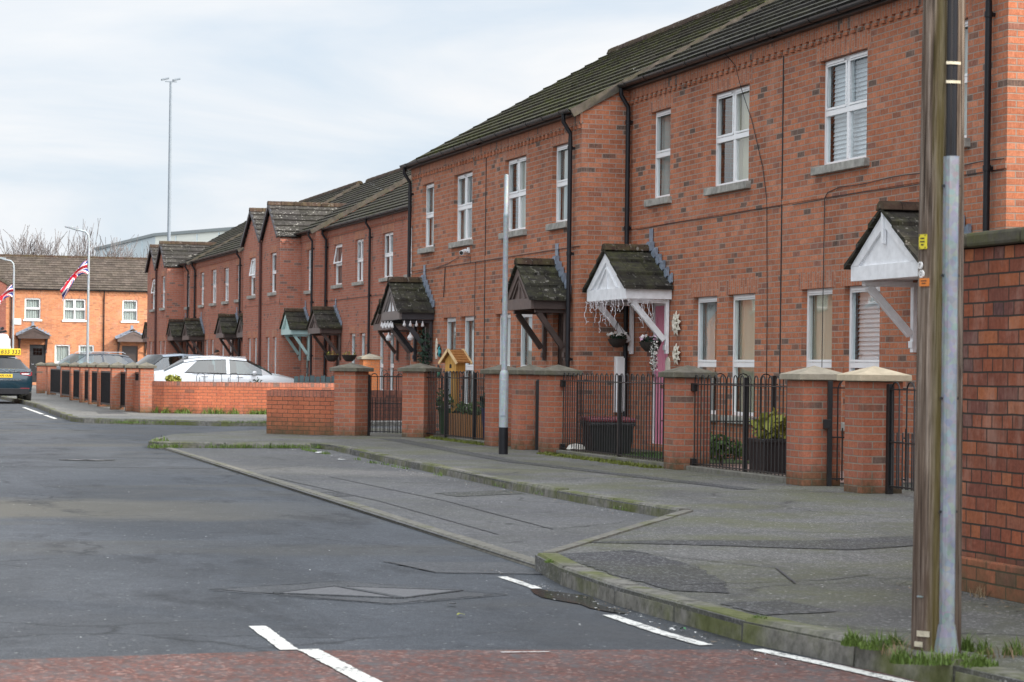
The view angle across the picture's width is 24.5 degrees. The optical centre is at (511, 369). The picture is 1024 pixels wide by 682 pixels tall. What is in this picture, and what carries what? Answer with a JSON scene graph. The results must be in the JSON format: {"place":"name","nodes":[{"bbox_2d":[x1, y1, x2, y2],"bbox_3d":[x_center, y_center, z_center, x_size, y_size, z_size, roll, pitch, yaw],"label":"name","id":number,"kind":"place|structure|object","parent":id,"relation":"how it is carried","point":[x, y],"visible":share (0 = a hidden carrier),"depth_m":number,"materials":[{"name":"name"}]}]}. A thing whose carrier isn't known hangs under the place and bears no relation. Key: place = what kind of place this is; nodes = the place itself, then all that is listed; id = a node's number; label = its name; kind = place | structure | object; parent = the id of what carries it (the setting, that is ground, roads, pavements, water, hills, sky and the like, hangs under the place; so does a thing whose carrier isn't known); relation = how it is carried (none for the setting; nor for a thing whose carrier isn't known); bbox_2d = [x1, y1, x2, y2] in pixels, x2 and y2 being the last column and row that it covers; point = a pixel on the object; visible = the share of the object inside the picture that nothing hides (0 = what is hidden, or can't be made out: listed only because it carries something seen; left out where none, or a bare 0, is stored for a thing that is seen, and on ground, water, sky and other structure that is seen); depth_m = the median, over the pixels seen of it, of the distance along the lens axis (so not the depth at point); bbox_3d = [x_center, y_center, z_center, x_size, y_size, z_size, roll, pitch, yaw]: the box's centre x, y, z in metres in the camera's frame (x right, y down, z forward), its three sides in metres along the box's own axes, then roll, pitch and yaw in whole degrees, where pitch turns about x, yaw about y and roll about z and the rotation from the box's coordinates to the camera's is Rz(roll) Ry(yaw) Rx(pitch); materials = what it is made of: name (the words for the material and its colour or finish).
{"place":"outdoors","nodes":[
{"label":"outdoors","id":0,"kind":"place"},
{"bbox_2d":[0,385,401,426],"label":"pavement","id":1,"kind":"structure","parent":0,"point":[73,407],"depth_m":57.44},
{"bbox_2d":[4,254,99,384],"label":"terraced house","id":2,"kind":"structure","parent":1,"relation":"on","point":[52,327],"depth_m":133.30,"materials":[{"name":"orange brick"}]},
{"bbox_2d":[23,294,42,320],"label":"window","id":3,"kind":"structure","parent":2,"relation":"in","point":[32,301],"depth_m":132.87,"materials":[{"name":"white plastic"}]},
{"bbox_2d":[62,295,86,321],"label":"window","id":4,"kind":"structure","parent":2,"relation":"in","point":[74,305],"depth_m":133.49,"materials":[{"name":"white plastic"}]},
{"bbox_2d":[65,226,89,362],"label":"street lamp","id":5,"kind":"object","parent":1,"relation":"on","point":[88,298],"visible":0.64,"depth_m":76.56,"materials":[{"name":"metal"}]},
{"bbox_2d":[35,351,134,377],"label":"parked car","id":6,"kind":"object","parent":1,"relation":"on","point":[101,357],"visible":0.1,"depth_m":108.92,"materials":[{"name":"blue paint"}]},
{"bbox_2d":[108,362,124,409],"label":"gate pillar","id":7,"kind":"structure","parent":1,"relation":"on","point":[116,368],"depth_m":62.76,"materials":[{"name":"brick"}]},
{"bbox_2d":[92,256,147,362],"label":"terraced house","id":8,"kind":"structure","parent":1,"relation":"on","point":[123,289],"depth_m":134.37,"materials":[{"name":"orange brick"}]},
{"bbox_2d":[121,296,138,322],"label":"window","id":9,"kind":"structure","parent":8,"relation":"in","point":[129,308],"depth_m":134.37,"materials":[{"name":"white plastic"}]},
{"bbox_2d":[123,362,138,410],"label":"gate pillar","id":10,"kind":"structure","parent":1,"relation":"on","point":[131,369],"depth_m":60.67,"materials":[{"name":"brick"}]},
{"bbox_2d":[136,362,156,412],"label":"gate pillar","id":11,"kind":"structure","parent":1,"relation":"on","point":[146,374],"depth_m":59.09,"materials":[{"name":"brick"}]},
{"bbox_2d":[136,353,200,370],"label":"parked car","id":12,"kind":"object","parent":1,"relation":"on","point":[161,361],"visible":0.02,"depth_m":82.03,"materials":[{"name":"silver metal"}]},
{"bbox_2d":[141,220,246,354],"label":"terraced house","id":13,"kind":"structure","parent":1,"relation":"on","point":[149,335],"depth_m":100.15,"materials":[{"name":"brick"}]},
{"bbox_2d":[154,357,293,382],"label":"parked car","id":14,"kind":"object","parent":1,"relation":"on","point":[190,369],"visible":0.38,"depth_m":71.48,"materials":[{"name":"white paint"}]},
{"bbox_2d":[155,201,296,353],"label":"terraced house","id":15,"kind":"structure","parent":1,"relation":"on","point":[175,292],"depth_m":95.72,"materials":[{"name":"brick"}]},
{"bbox_2d":[133,380,333,413],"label":"curved brick wall","id":16,"kind":"structure","parent":1,"relation":"on","point":[200,397],"depth_m":58.92,"materials":[{"name":"brick"}]},
{"bbox_2d":[181,192,325,354],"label":"terraced house","id":17,"kind":"structure","parent":1,"relation":"on","point":[198,330],"depth_m":91.48,"materials":[{"name":"brick"}]},
{"bbox_2d":[212,181,362,356],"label":"terraced house","id":18,"kind":"structure","parent":1,"relation":"on","point":[230,260],"depth_m":84.94,"materials":[{"name":"brick"}]},
{"bbox_2d":[235,168,402,366],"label":"terraced house","id":19,"kind":"structure","parent":1,"relation":"on","point":[248,328],"depth_m":79.59,"materials":[{"name":"brick"}]},
{"bbox_2d":[259,170,411,381],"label":"terraced house","id":20,"kind":"structure","parent":1,"relation":"on","point":[293,256],"depth_m":74.63,"materials":[{"name":"brick"}]},
{"bbox_2d":[271,389,401,420],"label":"shaded brick wall","id":21,"kind":"structure","parent":1,"relation":"on","point":[391,394],"depth_m":53.70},
{"bbox_2d":[306,180,412,388],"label":"terraced house","id":22,"kind":"structure","parent":1,"relation":"on","point":[339,319],"depth_m":70.27,"materials":[{"name":"brick"}]},
{"bbox_2d":[331,235,342,288],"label":"window","id":23,"kind":"structure","parent":22,"relation":"in","point":[336,240],"depth_m":71.61,"materials":[{"name":"white plastic"}]},
{"bbox_2d":[357,354,382,389],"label":"gate pillar","id":24,"kind":"structure","parent":1,"relation":"on","point":[370,360],"depth_m":62.06,"materials":[{"name":"brick"}]},
{"bbox_2d":[363,194,411,389],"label":"terraced house","id":25,"kind":"structure","parent":1,"relation":"on","point":[391,224],"depth_m":64.86,"materials":[{"name":"brick"}]},
{"bbox_2d":[379,223,393,281],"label":"window","id":26,"kind":"structure","parent":25,"relation":"in","point":[387,228],"depth_m":65.02,"materials":[{"name":"white plastic"}]},
{"bbox_2d":[0,0,729,255],"label":"sky","id":27,"kind":"structure","parent":0,"point":[273,100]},
{"bbox_2d":[165,448,657,564],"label":"layby","id":28,"kind":"structure","parent":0,"point":[567,522],"depth_m":22.82,"materials":[{"name":"asphalt"}]},
{"bbox_2d":[0,399,854,666],"bbox_3d":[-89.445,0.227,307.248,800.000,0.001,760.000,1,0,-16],"label":"road","id":29,"kind":"structure","parent":0,"point":[156,576],"depth_m":14.99,"materials":[{"name":"asphalt"}]},
{"bbox_2d":[0,348,31,400],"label":"taxi","id":30,"kind":"object","parent":29,"relation":"on","point":[15,376],"visible":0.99,"depth_m":75.66,"materials":[{"name":"teal paint"}]},
{"bbox_2d":[9,224,93,255],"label":"bare tree","id":31,"kind":"object","parent":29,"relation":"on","point":[56,248],"visible":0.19,"depth_m":148.03,"materials":[{"name":"brown plant"}]},
{"bbox_2d":[1,396,266,425],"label":"kerb","id":32,"kind":"structure","parent":29,"relation":"on","point":[102,421],"depth_m":51.48,"materials":[{"name":"concrete"}]},
{"bbox_2d":[94,227,233,257],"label":"warehouse","id":33,"kind":"structure","parent":29,"relation":"on","point":[200,235],"depth_m":259.61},
{"bbox_2d":[161,77,180,240],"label":"floodlight mast","id":34,"kind":"object","parent":29,"relation":"on","point":[169,174],"visible":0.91,"depth_m":199.89,"materials":[{"name":"metal"}]},
{"bbox_2d":[148,437,310,448],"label":"kerb","id":35,"kind":"structure","parent":29,"relation":"on","point":[203,444],"depth_m":36.67,"materials":[{"name":"concrete"}]},
{"bbox_2d":[147,435,321,447],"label":"kerb weeds","id":36,"kind":"object","parent":29,"relation":"on","point":[237,446],"visible":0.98,"depth_m":36.63,"materials":[{"name":"green plant"}]},
{"bbox_2d":[249,626,297,649],"bbox_3d":[-1.146,1.281,11.273,0.092,0.001,1.000,1,0,-15],"label":"road marking","id":37,"kind":"object","parent":29,"relation":"on","point":[274,638],"visible":1,"depth_m":11.25,"materials":[{"name":"paint"}]},
{"bbox_2d":[164,447,534,568],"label":"kerb","id":38,"kind":"structure","parent":29,"relation":"on","point":[500,550],"depth_m":20.02,"materials":[{"name":"concrete"}]},
{"bbox_2d":[222,581,492,602],"bbox_3d":[-0.890,1.285,13.628,1.350,0.001,0.918,1,0,37],"label":"road patch","id":39,"kind":"object","parent":29,"relation":"on","point":[267,589],"visible":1,"depth_m":13.61,"materials":[{"name":"asphalt"}]},
{"bbox_2d":[273,585,462,598],"bbox_3d":[-0.825,1.281,13.585,0.969,0.010,0.587,1,0,16],"label":"manhole cover","id":40,"kind":"object","parent":39,"relation":"on","point":[371,592],"visible":1,"depth_m":13.56,"materials":[{"name":"metal"}]},
{"bbox_2d":[394,562,540,573],"bbox_3d":[-0.298,1.292,15.346,0.814,0.001,1.057,1,0,-16],"label":"road patch","id":41,"kind":"object","parent":29,"relation":"on","point":[478,567],"visible":0.98,"depth_m":15.39,"materials":[{"name":"asphalt"}]},
{"bbox_2d":[319,443,690,516],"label":"kerb","id":42,"kind":"structure","parent":29,"relation":"on","point":[552,493],"depth_m":24.15,"materials":[{"name":"concrete"}]},
{"bbox_2d":[531,589,626,613],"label":"puddle","id":43,"kind":"object","parent":29,"relation":"on","point":[567,597],"visible":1,"depth_m":13.34,"materials":[{"name":"grey liquid"}]},
{"bbox_2d":[543,510,692,552],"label":"kerb","id":44,"kind":"structure","parent":29,"relation":"on","point":[608,534],"depth_m":17.27,"materials":[{"name":"concrete"}]},
{"bbox_2d":[605,615,712,644],"bbox_3d":[0.707,1.304,11.828,0.098,0.001,1.393,1,0,-17],"label":"road marking","id":45,"kind":"object","parent":29,"relation":"on","point":[648,627],"visible":1,"depth_m":11.76,"materials":[{"name":"paint"}]},
{"bbox_2d":[537,553,1023,681],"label":"kerb","id":46,"kind":"structure","parent":29,"relation":"on","point":[838,652],"depth_m":11.16,"materials":[{"name":"concrete"}]},
{"bbox_2d":[839,626,907,650],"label":"grass","id":47,"kind":"structure","parent":46,"relation":"on","point":[849,639],"depth_m":10.28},
{"bbox_2d":[888,644,998,668],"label":"grass","id":48,"kind":"structure","parent":46,"relation":"on","point":[900,657],"depth_m":9.73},
{"bbox_2d":[0,650,918,681],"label":"red road surface","id":49,"kind":"object","parent":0,"point":[550,666],"visible":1,"depth_m":10.19,"materials":[{"name":"asphalt"}]},
{"bbox_2d":[298,649,381,681],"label":"road marking","id":50,"kind":"object","parent":49,"relation":"on","point":[350,671],"visible":1,"depth_m":10.19,"materials":[{"name":"paint"}]},
{"bbox_2d":[751,649,912,681],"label":"road marking","id":51,"kind":"object","parent":49,"relation":"on","point":[877,675],"visible":1,"depth_m":10.39,"materials":[{"name":"paint"}]},
{"bbox_2d":[148,428,1023,681],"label":"pavement","id":52,"kind":"structure","parent":0,"point":[768,509],"depth_m":17.50,"materials":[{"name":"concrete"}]},
{"bbox_2d":[266,390,333,435],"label":"brick wall","id":53,"kind":"structure","parent":52,"relation":"on","point":[300,412],"depth_m":41.74,"materials":[{"name":"brick"}]},
{"bbox_2d":[329,363,373,435],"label":"gate pillar","id":54,"kind":"structure","parent":52,"relation":"on","point":[350,399],"depth_m":41.30,"materials":[{"name":"brick"}]},
{"bbox_2d":[397,363,441,437],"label":"gate pillar","id":55,"kind":"structure","parent":52,"relation":"on","point":[414,400],"depth_m":40.86,"materials":[{"name":"brick"}]},
{"bbox_2d":[367,373,402,435],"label":"garden gate","id":56,"kind":"structure","parent":55,"relation":"attached to","point":[369,406],"depth_m":41.44,"materials":[{"name":"black metal"}]},
{"bbox_2d":[438,348,472,413],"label":"birdhouse","id":57,"kind":"object","parent":52,"relation":"on","point":[454,360],"visible":0.79,"depth_m":41.36,"materials":[{"name":"yellow wood"}]},
{"bbox_2d":[427,370,484,439],"bbox_3d":[-0.925,0.625,39.217,0.060,1.208,4.383,1,0,-18],"label":"bow top fence","id":58,"kind":"object","parent":52,"relation":"on","point":[447,396],"visible":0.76,"depth_m":39.26,"materials":[{"name":"black metal"}]},
{"bbox_2d":[448,401,482,437],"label":"wooden planter","id":59,"kind":"object","parent":52,"relation":"on","point":[464,420],"visible":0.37,"depth_m":40.50,"materials":[{"name":"brown wood"}]},
{"bbox_2d":[480,365,514,445],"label":"gate pillar","id":60,"kind":"structure","parent":52,"relation":"on","point":[492,383],"depth_m":36.70,"materials":[{"name":"brick"}]},
{"bbox_2d":[499,174,508,453],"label":"lighting column","id":61,"kind":"structure","parent":52,"relation":"on","point":[503,410],"depth_m":33.26,"materials":[{"name":"grey metal"}]},
{"bbox_2d":[507,364,541,449],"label":"gate pillar","id":62,"kind":"structure","parent":52,"relation":"on","point":[524,378],"depth_m":35.23,"materials":[{"name":"brick"}]},
{"bbox_2d":[378,11,704,431],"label":"terraced house","id":63,"kind":"structure","parent":52,"relation":"on","point":[439,290],"depth_m":44.67,"materials":[{"name":"brick"}]},
{"bbox_2d":[417,173,435,253],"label":"window","id":64,"kind":"structure","parent":63,"relation":"in","point":[430,178],"depth_m":46.20,"materials":[{"name":"white plastic"}]},
{"bbox_2d":[438,305,456,407],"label":"window","id":65,"kind":"structure","parent":63,"relation":"in","point":[447,311],"depth_m":44.45,"materials":[{"name":"white plastic"}]},
{"bbox_2d":[448,161,473,248],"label":"window","id":66,"kind":"structure","parent":63,"relation":"in","point":[466,240],"depth_m":43.47,"materials":[{"name":"white plastic"}]},
{"bbox_2d":[460,303,475,409],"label":"window","id":67,"kind":"structure","parent":63,"relation":"in","point":[465,309],"depth_m":43.25,"materials":[{"name":"white plastic"}]},
{"bbox_2d":[425,436,663,467],"bbox_3d":[0.159,1.169,34.851,0.344,0.066,12.063,1,0,-15],"label":"fence foot moss","id":68,"kind":"object","parent":52,"relation":"on","point":[598,459],"visible":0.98,"depth_m":31.88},
{"bbox_2d":[534,365,582,452],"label":"gate pillar","id":69,"kind":"structure","parent":52,"relation":"on","point":[550,413],"depth_m":33.88,"materials":[{"name":"brick"}]},
{"bbox_2d":[559,372,664,460],"bbox_3d":[1.393,0.653,31.538,0.060,1.208,4.860,1,0,-16],"label":"bow top fence","id":70,"kind":"object","parent":69,"relation":"attached to","point":[620,396],"visible":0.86,"depth_m":31.57,"materials":[{"name":"black metal"}]},
{"bbox_2d":[385,439,753,488],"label":"trench repair","id":71,"kind":"structure","parent":52,"relation":"on","point":[522,462],"depth_m":29.44,"materials":[{"name":"asphalt"}]},
{"bbox_2d":[556,450,663,466],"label":"garden kerb","id":72,"kind":"structure","parent":52,"relation":"on","point":[623,458],"depth_m":31.42,"materials":[{"name":"concrete"}]},
{"bbox_2d":[560,550,729,592],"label":"trench repair","id":73,"kind":"structure","parent":52,"relation":"on","point":[668,574],"depth_m":14.17,"materials":[{"name":"asphalt"}]},
{"bbox_2d":[473,0,866,444],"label":"terraced house","id":74,"kind":"structure","parent":52,"relation":"on","point":[552,257],"depth_m":37.43,"materials":[{"name":"brick"}]},
{"bbox_2d":[495,301,511,365],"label":"window","id":75,"kind":"structure","parent":74,"relation":"in","point":[498,305],"depth_m":40.99,"materials":[{"name":"white plastic"}]},
{"bbox_2d":[498,144,527,238],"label":"window","id":76,"kind":"structure","parent":74,"relation":"in","point":[521,231],"depth_m":40.07,"materials":[{"name":"white plastic"}]},
{"bbox_2d":[521,314,531,365],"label":"window","id":77,"kind":"structure","parent":74,"relation":"in","point":[529,316],"depth_m":39.80,"materials":[{"name":"white plastic"}]},
{"bbox_2d":[545,129,567,230],"bbox_3d":[0.848,-3.024,37.585,0.318,1.577,1.080,1,0,-16],"label":"window","id":78,"kind":"structure","parent":74,"relation":"in","point":[562,138],"depth_m":37.93,"materials":[{"name":"white plastic"}]},
{"bbox_2d":[658,365,716,469],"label":"gate pillar","id":79,"kind":"structure","parent":52,"relation":"on","point":[679,424],"depth_m":28.76,"materials":[{"name":"brick"}]},
{"bbox_2d":[690,374,786,475],"bbox_3d":[2.680,0.668,27.117,0.060,1.208,3.410,1,0,-16],"label":"bow top fence","id":80,"kind":"object","parent":79,"relation":"attached to","point":[694,461],"visible":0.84,"depth_m":27.10,"materials":[{"name":"black metal"}]},
{"bbox_2d":[626,451,748,462],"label":"garden lawn","id":81,"kind":"structure","parent":52,"relation":"on","point":[710,461],"depth_m":31.65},
{"bbox_2d":[580,416,634,453],"bbox_3d":[1.379,0.947,34.045,0.680,0.515,1.310,1,0,-4],"label":"garden tub","id":82,"kind":"object","parent":81,"relation":"on","point":[606,434],"visible":0.46,"depth_m":33.46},
{"bbox_2d":[582,0,838,460],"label":"terraced house","id":83,"kind":"structure","parent":52,"relation":"on","point":[700,234],"depth_m":33.77,"materials":[{"name":"brick"}]},
{"bbox_2d":[639,329,661,369],"bbox_3d":[2.041,-0.347,34.935,0.358,0.729,0.406,1,0,16],"label":"hanging basket","id":84,"kind":"object","parent":83,"relation":"hanging from","point":[652,346],"visible":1,"depth_m":34.84,"materials":[{"name":"black metal"}]},
{"bbox_2d":[644,91,672,206],"bbox_3d":[2.312,-3.296,35.427,0.316,1.657,1.060,1,0,-16],"label":"window","id":85,"kind":"structure","parent":83,"relation":"in","point":[663,101],"depth_m":35.70,"materials":[{"name":"white plastic"}]},
{"bbox_2d":[653,306,667,443],"bbox_3d":[2.281,0.082,35.471,0.101,2.084,0.812,1,0,-16],"label":"door","id":86,"kind":"structure","parent":83,"relation":"in","point":[661,358],"depth_m":35.65,"materials":[{"name":"pink paint"}]},
{"bbox_2d":[691,280,719,420],"bbox_3d":[2.822,-0.260,33.555,0.319,1.997,1.140,1,0,-16],"label":"window","id":87,"kind":"structure","parent":83,"relation":"in","point":[706,344],"depth_m":33.80,"materials":[{"name":"white plastic"}]},
{"bbox_2d":[703,66,752,195],"bbox_3d":[3.102,-3.287,32.715,0.318,1.657,1.630,1,0,-16],"label":"window","id":88,"kind":"structure","parent":83,"relation":"in","point":[740,114],"depth_m":32.70,"materials":[{"name":"white plastic"}]},
{"bbox_2d":[721,276,757,424],"bbox_3d":[3.210,-0.255,32.220,0.319,1.997,1.180,1,0,-16],"label":"window","id":89,"kind":"structure","parent":83,"relation":"in","point":[744,285],"depth_m":32.46,"materials":[{"name":"white plastic"}]},
{"bbox_2d":[661,373,777,459],"bbox_3d":[2.699,0.659,30.596,1.600,1.228,0.050,1,0,-16],"label":"bow top fence","id":90,"kind":"object","parent":52,"relation":"on","point":[774,377],"visible":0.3,"depth_m":30.66,"materials":[{"name":"black metal"}]},
{"bbox_2d":[686,465,785,482],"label":"garden kerb","id":91,"kind":"structure","parent":52,"relation":"on","point":[748,474],"depth_m":27.14,"materials":[{"name":"concrete"}]},
{"bbox_2d":[593,536,912,549],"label":"trench repair","id":92,"kind":"structure","parent":52,"relation":"on","point":[867,543],"depth_m":16.53,"materials":[{"name":"asphalt"}]},
{"bbox_2d":[721,600,834,614],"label":"trench repair","id":93,"kind":"structure","parent":52,"relation":"on","point":[770,607],"depth_m":11.99,"materials":[{"name":"asphalt"}]},
{"bbox_2d":[779,366,840,485],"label":"gate pillar","id":94,"kind":"structure","parent":52,"relation":"on","point":[806,452],"depth_m":25.05,"materials":[{"name":"brick"}]},
{"bbox_2d":[823,381,905,485],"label":"garden gate","id":95,"kind":"structure","parent":94,"relation":"attached to","point":[827,423],"depth_m":24.99,"materials":[{"name":"black metal"}]},
{"bbox_2d":[710,464,912,482],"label":"garden path","id":96,"kind":"structure","parent":52,"relation":"on","point":[779,474],"depth_m":29.34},
{"bbox_2d":[711,432,741,464],"bbox_3d":[2.689,1.012,29.942,0.615,0.430,0.584,1,0,-8],"label":"shrub","id":97,"kind":"object","parent":96,"relation":"on","point":[724,448],"visible":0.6,"depth_m":29.84,"materials":[{"name":"green plant"}]},
{"bbox_2d":[748,407,785,473],"bbox_3d":[3.108,0.833,27.866,0.612,0.785,0.611,1,0,-16],"label":"shrub","id":98,"kind":"object","parent":96,"relation":"on","point":[773,445],"visible":0.56,"depth_m":27.67,"materials":[{"name":"green plant"}]},
{"bbox_2d":[837,366,911,493],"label":"gate pillar","id":99,"kind":"structure","parent":52,"relation":"on","point":[865,436],"depth_m":23.60,"materials":[{"name":"brick"}]},
{"bbox_2d":[885,382,915,493],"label":"garden gate","id":100,"kind":"structure","parent":99,"relation":"attached to","point":[889,474],"depth_m":23.36,"materials":[{"name":"black metal"}]},
{"bbox_2d":[766,0,1023,477],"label":"terraced house","id":101,"kind":"structure","parent":52,"relation":"on","point":[850,222],"depth_m":28.16,"materials":[{"name":"brick"}]},
{"bbox_2d":[798,269,835,369],"bbox_3d":[3.956,-0.249,29.782,0.244,1.992,1.160,1,0,-16],"label":"window","id":102,"kind":"structure","parent":101,"relation":"in","point":[810,280],"depth_m":30.00,"materials":[{"name":"white plastic"}]},
{"bbox_2d":[810,28,870,175],"bbox_3d":[4.148,-3.274,29.077,0.292,1.657,1.620,1,0,-16],"label":"window","id":103,"kind":"structure","parent":101,"relation":"in","point":[852,154],"depth_m":29.13,"materials":[{"name":"white plastic"}]},
{"bbox_2d":[841,268,879,430],"bbox_3d":[4.286,-0.242,28.477,0.292,1.997,1.230,1,0,-16],"label":"window","id":104,"kind":"structure","parent":101,"relation":"in","point":[869,335],"depth_m":28.80,"materials":[{"name":"white plastic"}]},
{"bbox_2d":[964,0,972,147],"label":"window","id":105,"kind":"structure","parent":101,"relation":"in","point":[968,3],"depth_m":26.28,"materials":[{"name":"white plastic"}]},
{"bbox_2d":[911,0,964,653],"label":"timber pole","id":106,"kind":"object","parent":52,"relation":"on","point":[936,573],"visible":0.98,"depth_m":9.99,"materials":[{"name":"wood"}]},
{"bbox_2d":[961,227,1023,603],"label":"old boundary wall","id":107,"kind":"structure","parent":52,"relation":"on","point":[993,443],"depth_m":12.80,"materials":[{"name":"brick"}]},
{"bbox_2d":[961,632,1023,655],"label":"grass","id":108,"kind":"structure","parent":0,"point":[966,644],"depth_m":10.13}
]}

